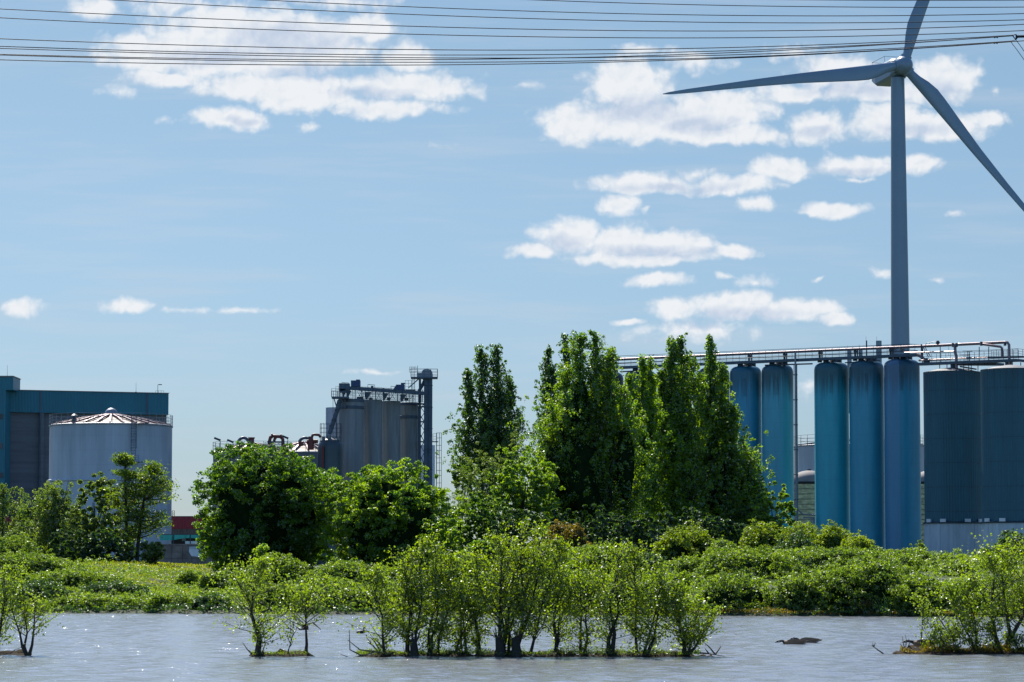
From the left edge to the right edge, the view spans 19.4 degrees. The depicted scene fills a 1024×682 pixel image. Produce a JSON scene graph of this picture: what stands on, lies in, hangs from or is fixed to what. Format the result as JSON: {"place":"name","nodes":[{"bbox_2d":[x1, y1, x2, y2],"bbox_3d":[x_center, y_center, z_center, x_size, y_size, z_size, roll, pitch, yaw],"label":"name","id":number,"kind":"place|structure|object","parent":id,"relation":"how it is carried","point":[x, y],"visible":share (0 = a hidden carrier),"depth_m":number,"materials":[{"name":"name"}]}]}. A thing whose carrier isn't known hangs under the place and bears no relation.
{"place":"outdoors","nodes":[
{"label":"outdoors","id":0,"kind":"place"},
{"bbox_2d":[0,649,31,654],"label":"mud island","id":1,"kind":"structure","parent":0,"point":[17,652],"depth_m":94.39,"materials":[{"name":"brown soil"}]},
{"bbox_2d":[0,559,56,644],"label":"sapling","id":2,"kind":"object","parent":1,"relation":"on","point":[4,579],"visible":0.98,"depth_m":93.96,"materials":[{"name":"green plant"}]},
{"bbox_2d":[0,585,68,655],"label":"sapling","id":3,"kind":"object","parent":1,"relation":"on","point":[26,620],"visible":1,"depth_m":93.84,"materials":[{"name":"green plant"}]},
{"bbox_2d":[249,649,314,656],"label":"mud island","id":4,"kind":"structure","parent":0,"point":[292,655],"depth_m":92.71,"materials":[{"name":"brown soil"}]},
{"bbox_2d":[196,550,310,655],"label":"sapling","id":5,"kind":"object","parent":4,"relation":"on","point":[259,578],"visible":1,"depth_m":92.53,"materials":[{"name":"green plant"}]},
{"bbox_2d":[266,571,359,651],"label":"sapling","id":6,"kind":"object","parent":4,"relation":"on","point":[307,596],"visible":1,"depth_m":92.85,"materials":[{"name":"green plant"}]},
{"bbox_2d":[0,35,1006,50],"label":"power line","id":7,"kind":"object","parent":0,"point":[501,50],"visible":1,"depth_m":291.04,"materials":[{"name":"metal"}]},
{"bbox_2d":[0,41,1007,57],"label":"power line","id":8,"kind":"object","parent":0,"point":[532,57],"visible":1,"depth_m":288.95,"materials":[{"name":"metal"}]},
{"bbox_2d":[0,36,1008,54],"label":"power line","id":9,"kind":"object","parent":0,"point":[476,54],"visible":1,"depth_m":290.99,"materials":[{"name":"metal"}]},
{"bbox_2d":[0,41,1010,65],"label":"power line","id":10,"kind":"object","parent":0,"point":[489,64],"visible":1,"depth_m":286.88,"materials":[{"name":"metal"}]},
{"bbox_2d":[0,563,1012,616],"bbox_3d":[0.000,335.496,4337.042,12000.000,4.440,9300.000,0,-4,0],"label":"ground","id":11,"kind":"structure","parent":0,"point":[190,611],"depth_m":187.86,"materials":[{"name":"soil"}]},
{"bbox_2d":[0,483,25,547],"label":"willow tree","id":12,"kind":"object","parent":11,"relation":"on","point":[5,526],"visible":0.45,"depth_m":298.23,"materials":[{"name":"green plant"}]},
{"bbox_2d":[0,573,76,609],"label":"bramble bush","id":13,"kind":"object","parent":11,"relation":"on","point":[35,585],"visible":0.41,"depth_m":194.09,"materials":[{"name":"green plant"}]},
{"bbox_2d":[0,548,84,579],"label":"bramble bush","id":14,"kind":"object","parent":11,"relation":"on","point":[39,562],"visible":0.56,"depth_m":219.19,"materials":[{"name":"green plant"}]},
{"bbox_2d":[17,479,86,560],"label":"willow tree","id":15,"kind":"object","parent":11,"relation":"on","point":[46,525],"visible":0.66,"depth_m":284.09,"materials":[{"name":"green plant"}]},
{"bbox_2d":[23,562,127,588],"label":"bramble bush","id":16,"kind":"object","parent":11,"relation":"on","point":[68,577],"visible":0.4,"depth_m":209.43,"materials":[{"name":"green plant"}]},
{"bbox_2d":[48,528,103,562],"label":"shrub","id":17,"kind":"object","parent":11,"relation":"on","point":[76,553],"visible":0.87,"depth_m":266.78,"materials":[{"name":"green plant"}]},
{"bbox_2d":[0,376,168,515],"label":"warehouse","id":18,"kind":"structure","parent":11,"relation":"on","point":[24,438],"depth_m":564.96,"materials":[{"name":"metal"}]},
{"bbox_2d":[67,471,121,541],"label":"broadleaf tree","id":19,"kind":"object","parent":11,"relation":"on","point":[99,492],"visible":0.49,"depth_m":280.99,"materials":[{"name":"green plant"}]},
{"bbox_2d":[47,408,172,561],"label":"storage tank","id":20,"kind":"object","parent":11,"relation":"on","point":[84,448],"visible":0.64,"depth_m":491.50,"materials":[{"name":"metal"}]},
{"bbox_2d":[81,527,140,562],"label":"shrub","id":21,"kind":"object","parent":11,"relation":"on","point":[112,542],"visible":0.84,"depth_m":266.45,"materials":[{"name":"green plant"}]},
{"bbox_2d":[78,579,157,598],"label":"bramble bush","id":22,"kind":"object","parent":11,"relation":"on","point":[118,585],"visible":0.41,"depth_m":197.96,"materials":[{"name":"green plant"}]},
{"bbox_2d":[17,560,251,602],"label":"meadow grass","id":23,"kind":"structure","parent":11,"relation":"on","point":[169,565],"depth_m":254.14,"materials":[{"name":"green plant"}]},
{"bbox_2d":[95,452,180,561],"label":"alder tree","id":24,"kind":"object","parent":11,"relation":"on","point":[150,489],"visible":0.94,"depth_m":277.23,"materials":[{"name":"green plant"}]},
{"bbox_2d":[142,544,222,564],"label":"block wall","id":25,"kind":"structure","parent":11,"relation":"on","point":[176,553],"depth_m":453.46,"materials":[{"name":"concrete"}]},
{"bbox_2d":[188,440,345,571],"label":"broadleaf tree","id":26,"kind":"object","parent":11,"relation":"on","point":[272,504],"visible":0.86,"depth_m":248.76,"materials":[{"name":"green plant"}]},
{"bbox_2d":[233,550,311,589],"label":"bramble bush","id":27,"kind":"object","parent":11,"relation":"on","point":[291,565],"visible":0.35,"depth_m":204.99,"materials":[{"name":"green plant"}]},
{"bbox_2d":[270,572,363,611],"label":"bramble bush","id":28,"kind":"object","parent":11,"relation":"on","point":[343,584],"visible":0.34,"depth_m":188.35,"materials":[{"name":"green plant"}]},
{"bbox_2d":[317,423,343,565],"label":"silo","id":29,"kind":"object","parent":11,"relation":"on","point":[330,452],"visible":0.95,"depth_m":513.20,"materials":[{"name":"metal"}]},
{"bbox_2d":[293,557,381,585],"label":"bramble bush","id":30,"kind":"object","parent":11,"relation":"on","point":[330,568],"visible":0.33,"depth_m":202.12,"materials":[{"name":"green plant"}]},
{"bbox_2d":[338,398,363,562],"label":"silo","id":31,"kind":"object","parent":11,"relation":"on","point":[351,417],"visible":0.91,"depth_m":538.36,"materials":[{"name":"metal"}]},
{"bbox_2d":[363,399,381,488],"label":"silo","id":32,"kind":"object","parent":11,"relation":"on","point":[372,431],"visible":0.34,"depth_m":542.91,"materials":[{"name":"metal"}]},
{"bbox_2d":[382,401,399,481],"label":"silo","id":33,"kind":"object","parent":11,"relation":"on","point":[391,430],"visible":0.31,"depth_m":546.93,"materials":[{"name":"metal"}]},
{"bbox_2d":[315,457,470,571],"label":"broadleaf tree","id":34,"kind":"object","parent":11,"relation":"on","point":[379,515],"visible":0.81,"depth_m":244.54,"materials":[{"name":"green plant"}]},
{"bbox_2d":[400,402,418,487],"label":"silo","id":35,"kind":"object","parent":11,"relation":"on","point":[408,429],"visible":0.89,"depth_m":550.96,"materials":[{"name":"metal"}]},
{"bbox_2d":[405,366,437,501],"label":"bucket elevator","id":36,"kind":"object","parent":11,"relation":"on","point":[426,376],"visible":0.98,"depth_m":546.07,"materials":[{"name":"grey metal"}]},
{"bbox_2d":[416,517,464,564],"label":"shrub","id":37,"kind":"object","parent":11,"relation":"on","point":[451,539],"visible":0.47,"depth_m":239.00,"materials":[{"name":"green plant"}]},
{"bbox_2d":[450,441,518,537],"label":"willow tree","id":38,"kind":"object","parent":11,"relation":"on","point":[490,461],"visible":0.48,"depth_m":274.16,"materials":[{"name":"green plant"}]},
{"bbox_2d":[435,343,536,539],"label":"poplar tree","id":39,"kind":"object","parent":11,"relation":"on","point":[496,405],"visible":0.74,"depth_m":334.46,"materials":[{"name":"green plant"}]},
{"bbox_2d":[459,492,518,548],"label":"shrub","id":40,"kind":"object","parent":11,"relation":"on","point":[480,517],"visible":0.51,"depth_m":261.07,"materials":[{"name":"green plant"}]},
{"bbox_2d":[11,601,1008,616],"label":"waterside growth","id":41,"kind":"object","parent":11,"relation":"on","point":[341,607],"visible":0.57,"depth_m":187.08,"materials":[{"name":"green plant"}]},
{"bbox_2d":[5,552,1021,609],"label":"ground cover","id":42,"kind":"object","parent":11,"relation":"on","point":[145,570],"visible":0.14,"depth_m":203.45,"materials":[{"name":"green plant"}]},
{"bbox_2d":[491,508,543,552],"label":"shrub","id":43,"kind":"object","parent":11,"relation":"on","point":[516,512],"visible":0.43,"depth_m":253.80,"materials":[{"name":"green plant"}]},
{"bbox_2d":[484,445,564,535],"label":"broadleaf tree","id":44,"kind":"object","parent":11,"relation":"on","point":[517,493],"visible":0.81,"depth_m":266.77,"materials":[{"name":"green plant"}]},
{"bbox_2d":[530,333,576,536],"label":"poplar tree","id":45,"kind":"object","parent":11,"relation":"on","point":[548,369],"visible":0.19,"depth_m":325.31,"materials":[{"name":"green plant"}]},
{"bbox_2d":[540,519,594,556],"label":"twiggy bush","id":46,"kind":"object","parent":11,"relation":"on","point":[576,531],"visible":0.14,"depth_m":214.93,"materials":[{"name":"green plant"}]},
{"bbox_2d":[488,329,672,550],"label":"poplar tree","id":47,"kind":"object","parent":11,"relation":"on","point":[588,460],"visible":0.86,"depth_m":282.46,"materials":[{"name":"green plant"}]},
{"bbox_2d":[548,537,638,579],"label":"bramble bush","id":48,"kind":"object","parent":11,"relation":"on","point":[593,547],"visible":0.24,"depth_m":203.72,"materials":[{"name":"green plant"}]},
{"bbox_2d":[572,500,633,547],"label":"shrub","id":49,"kind":"object","parent":11,"relation":"on","point":[620,533],"visible":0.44,"depth_m":260.80,"materials":[{"name":"green plant"}]},
{"bbox_2d":[623,506,676,555],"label":"shrub","id":50,"kind":"object","parent":11,"relation":"on","point":[638,524],"visible":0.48,"depth_m":260.77,"materials":[{"name":"green plant"}]},
{"bbox_2d":[621,353,686,552],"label":"poplar tree","id":51,"kind":"object","parent":11,"relation":"on","point":[646,400],"visible":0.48,"depth_m":291.60,"materials":[{"name":"green plant"}]},
{"bbox_2d":[652,525,695,564],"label":"shrub","id":52,"kind":"object","parent":11,"relation":"on","point":[676,548],"visible":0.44,"depth_m":224.45,"materials":[{"name":"green plant"}]},
{"bbox_2d":[638,332,738,540],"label":"poplar tree","id":53,"kind":"object","parent":11,"relation":"on","point":[684,446],"visible":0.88,"depth_m":294.62,"materials":[{"name":"green plant"}]},
{"bbox_2d":[668,506,729,540],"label":"shrub","id":54,"kind":"object","parent":11,"relation":"on","point":[708,521],"visible":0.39,"depth_m":262.85,"materials":[{"name":"green plant"}]},
{"bbox_2d":[692,570,771,611],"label":"bramble bush","id":55,"kind":"object","parent":11,"relation":"on","point":[727,594],"visible":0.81,"depth_m":181.02,"materials":[{"name":"green plant"}]},
{"bbox_2d":[693,333,778,539],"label":"poplar tree","id":56,"kind":"object","parent":11,"relation":"on","point":[746,472],"visible":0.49,"depth_m":298.88,"materials":[{"name":"green plant"}]},
{"bbox_2d":[712,477,773,540],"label":"broadleaf tree","id":57,"kind":"object","parent":11,"relation":"on","point":[731,502],"visible":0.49,"depth_m":291.54,"materials":[{"name":"green plant"}]},
{"bbox_2d":[730,364,761,492],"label":"silo","id":58,"kind":"object","parent":11,"relation":"on","point":[745,380],"visible":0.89,"depth_m":501.49,"materials":[{"name":"blue paint"}]},
{"bbox_2d":[689,542,805,579],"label":"bramble bush","id":59,"kind":"object","parent":11,"relation":"on","point":[770,561],"visible":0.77,"depth_m":200.22,"materials":[{"name":"green plant"}]},
{"bbox_2d":[737,518,785,550],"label":"hawthorn bush","id":60,"kind":"object","parent":11,"relation":"on","point":[764,536],"visible":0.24,"depth_m":224.55,"materials":[{"name":"green plant"}]},
{"bbox_2d":[746,480,796,537],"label":"broadleaf tree","id":61,"kind":"object","parent":11,"relation":"on","point":[764,509],"visible":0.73,"depth_m":287.01,"materials":[{"name":"green plant"}]},
{"bbox_2d":[761,362,793,534],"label":"silo","id":62,"kind":"object","parent":11,"relation":"on","point":[777,410],"visible":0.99,"depth_m":497.95,"materials":[{"name":"blue paint"}]},
{"bbox_2d":[762,568,839,612],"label":"bramble bush","id":63,"kind":"object","parent":11,"relation":"on","point":[786,593],"visible":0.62,"depth_m":179.35,"materials":[{"name":"green plant"}]},
{"bbox_2d":[794,469,814,534],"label":"block silo","id":64,"kind":"object","parent":11,"relation":"on","point":[806,492],"visible":0.18,"depth_m":556.29,"materials":[{"name":"concrete"}]},
{"bbox_2d":[804,519,851,548],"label":"hawthorn bush","id":65,"kind":"object","parent":11,"relation":"on","point":[828,538],"visible":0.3,"depth_m":228.56,"materials":[{"name":"green plant"}]},
{"bbox_2d":[748,545,908,569],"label":"bramble bush","id":66,"kind":"object","parent":11,"relation":"on","point":[838,554],"visible":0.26,"depth_m":208.56,"materials":[{"name":"green plant"}]},
{"bbox_2d":[814,360,849,539],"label":"silo","id":67,"kind":"object","parent":11,"relation":"on","point":[831,431],"visible":0.94,"depth_m":492.11,"materials":[{"name":"blue paint"}]},
{"bbox_2d":[603,341,1003,371],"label":"pipe bridge","id":68,"kind":"structure","parent":67,"relation":"on","point":[821,358],"depth_m":495.51,"materials":[{"name":"grey metal"}]},
{"bbox_2d":[663,1,1023,359],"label":"wind turbine","id":69,"kind":"object","parent":11,"relation":"on","point":[893,74],"visible":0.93,"depth_m":604.81,"materials":[{"name":"grey paint"}]},
{"bbox_2d":[849,358,884,549],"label":"silo","id":70,"kind":"object","parent":11,"relation":"on","point":[867,457],"visible":0.95,"depth_m":488.46,"materials":[{"name":"blue paint"}]},
{"bbox_2d":[796,551,938,614],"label":"bramble bush","id":71,"kind":"object","parent":11,"relation":"on","point":[864,579],"visible":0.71,"depth_m":178.71,"materials":[{"name":"green plant"}]},
{"bbox_2d":[884,357,920,551],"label":"silo","id":72,"kind":"object","parent":11,"relation":"on","point":[902,445],"visible":0.93,"depth_m":484.72,"materials":[{"name":"blue paint"}]},
{"bbox_2d":[883,571,963,615],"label":"bramble bush","id":73,"kind":"object","parent":11,"relation":"on","point":[918,588],"visible":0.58,"depth_m":176.63,"materials":[{"name":"green plant"}]},
{"bbox_2d":[923,368,981,556],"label":"silo","id":74,"kind":"object","parent":11,"relation":"on","point":[952,458],"visible":0.87,"depth_m":466.27,"materials":[{"name":"teal metal"}]},
{"bbox_2d":[904,341,1023,370],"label":"walkway","id":75,"kind":"structure","parent":74,"relation":"on","point":[974,361],"depth_m":466.85,"materials":[{"name":"grey metal"}]},
{"bbox_2d":[980,365,1023,548],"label":"silo","id":76,"kind":"object","parent":11,"relation":"on","point":[1002,428],"visible":0.95,"depth_m":448.24,"materials":[{"name":"teal metal"}]},
{"bbox_2d":[0,35,1012,59],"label":"power line","id":77,"kind":"object","parent":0,"point":[503,58],"visible":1,"depth_m":288.93,"materials":[{"name":"metal"}]},
{"bbox_2d":[0,613,1023,681],"bbox_3d":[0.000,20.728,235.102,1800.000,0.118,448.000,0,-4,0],"label":"water","id":78,"kind":"structure","parent":0,"point":[118,647],"depth_m":91.61,"materials":[{"name":"grey liquid"}]},
{"bbox_2d":[892,645,1023,654],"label":"mud island","id":79,"kind":"structure","parent":78,"relation":"in","point":[913,648],"depth_m":95.32,"materials":[{"name":"brown soil"}]},
{"bbox_2d":[923,574,1012,648],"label":"willow sapling","id":80,"kind":"object","parent":79,"relation":"on","point":[957,597],"visible":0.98,"depth_m":96.07,"materials":[{"name":"green plant"}]},
{"bbox_2d":[939,528,1023,650],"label":"willow sapling","id":81,"kind":"object","parent":79,"relation":"on","point":[988,559],"visible":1,"depth_m":95.81,"materials":[{"name":"green plant"}]},
{"bbox_2d":[0,8,1023,30],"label":"power line","id":82,"kind":"object","parent":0,"point":[503,28],"visible":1,"depth_m":295.23,"materials":[{"name":"metal"}]},
{"bbox_2d":[0,17,1023,37],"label":"power line","id":83,"kind":"object","parent":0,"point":[516,36],"visible":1,"depth_m":295.17,"materials":[{"name":"metal"}]},
{"bbox_2d":[0,0,1023,554],"label":"sky","id":84,"kind":"structure","parent":0,"point":[249,243],"materials":[{"name":"blue"}]},
{"bbox_2d":[3,40,1023,62],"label":"power line","id":85,"kind":"object","parent":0,"point":[463,62],"visible":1,"depth_m":286.89,"materials":[{"name":"metal"}]},
{"bbox_2d":[358,649,711,656],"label":"mud island","id":86,"kind":"structure","parent":0,"point":[552,654],"depth_m":92.54,"materials":[{"name":"brown soil"}]},
{"bbox_2d":[336,554,418,654],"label":"sapling","id":87,"kind":"object","parent":86,"relation":"on","point":[376,581],"visible":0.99,"depth_m":92.55,"materials":[{"name":"green plant"}]},
{"bbox_2d":[366,554,441,651],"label":"sapling","id":88,"kind":"object","parent":86,"relation":"on","point":[408,602],"visible":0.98,"depth_m":92.88,"materials":[{"name":"green plant"}]},
{"bbox_2d":[376,529,460,644],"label":"sapling","id":89,"kind":"object","parent":86,"relation":"on","point":[421,551],"visible":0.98,"depth_m":92.72,"materials":[{"name":"green plant"}]},
{"bbox_2d":[398,537,477,655],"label":"sapling","id":90,"kind":"object","parent":86,"relation":"on","point":[430,643],"visible":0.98,"depth_m":92.61,"materials":[{"name":"green plant"}]},
{"bbox_2d":[404,551,489,653],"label":"sapling","id":91,"kind":"object","parent":86,"relation":"on","point":[452,558],"visible":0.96,"depth_m":92.76,"materials":[{"name":"green plant"}]},
{"bbox_2d":[426,574,500,652],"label":"sapling","id":92,"kind":"object","parent":86,"relation":"on","point":[461,633],"visible":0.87,"depth_m":92.99,"materials":[{"name":"green plant"}]},
{"bbox_2d":[436,544,512,652],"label":"sapling","id":93,"kind":"object","parent":86,"relation":"on","point":[474,573],"visible":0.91,"depth_m":93.09,"materials":[{"name":"green plant"}]},
{"bbox_2d":[459,526,546,643],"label":"sapling","id":94,"kind":"object","parent":86,"relation":"on","point":[501,576],"visible":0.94,"depth_m":92.90,"materials":[{"name":"green plant"}]},
{"bbox_2d":[451,516,567,652],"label":"sapling","id":95,"kind":"object","parent":86,"relation":"on","point":[513,539],"visible":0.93,"depth_m":92.99,"materials":[{"name":"green plant"}]},
{"bbox_2d":[479,518,567,648],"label":"sapling","id":96,"kind":"object","parent":86,"relation":"on","point":[531,588],"visible":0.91,"depth_m":92.85,"materials":[{"name":"green plant"}]},
{"bbox_2d":[355,639,701,654],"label":"island undergrowth","id":97,"kind":"object","parent":86,"relation":"on","point":[574,650],"visible":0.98,"depth_m":92.69,"materials":[{"name":"green plant"}]},
{"bbox_2d":[498,533,580,655],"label":"sapling","id":98,"kind":"object","parent":86,"relation":"on","point":[560,548],"visible":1,"depth_m":92.51,"materials":[{"name":"green plant"}]},
{"bbox_2d":[511,563,590,651],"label":"sapling","id":99,"kind":"object","parent":86,"relation":"on","point":[566,605],"visible":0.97,"depth_m":92.74,"materials":[{"name":"green plant"}]},
{"bbox_2d":[551,550,621,654],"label":"sapling","id":100,"kind":"object","parent":86,"relation":"on","point":[585,631],"visible":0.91,"depth_m":93.16,"materials":[{"name":"green plant"}]},
{"bbox_2d":[575,539,668,654],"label":"sapling","id":101,"kind":"object","parent":86,"relation":"on","point":[611,621],"visible":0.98,"depth_m":92.72,"materials":[{"name":"green plant"}]},
{"bbox_2d":[586,538,672,654],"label":"sapling","id":102,"kind":"object","parent":86,"relation":"on","point":[634,558],"visible":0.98,"depth_m":92.81,"materials":[{"name":"green plant"}]},
{"bbox_2d":[612,552,684,655],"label":"sapling","id":103,"kind":"object","parent":86,"relation":"on","point":[661,577],"visible":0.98,"depth_m":92.64,"materials":[{"name":"green plant"}]},
{"bbox_2d":[639,572,719,654],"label":"sapling","id":104,"kind":"object","parent":86,"relation":"on","point":[680,593],"visible":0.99,"depth_m":92.45,"materials":[{"name":"green plant"}]},
{"bbox_2d":[660,594,725,654],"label":"sapling","id":105,"kind":"object","parent":86,"relation":"on","point":[704,610],"visible":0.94,"depth_m":92.68,"materials":[{"name":"green plant"}]},
{"bbox_2d":[115,0,1023,22],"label":"power line","id":106,"kind":"object","parent":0,"point":[575,19],"visible":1,"depth_m":299.33,"materials":[{"name":"metal"}]},
{"bbox_2d":[267,0,1023,15],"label":"power line","id":107,"kind":"object","parent":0,"point":[652,14],"visible":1,"depth_m":299.37,"materials":[{"name":"metal"}]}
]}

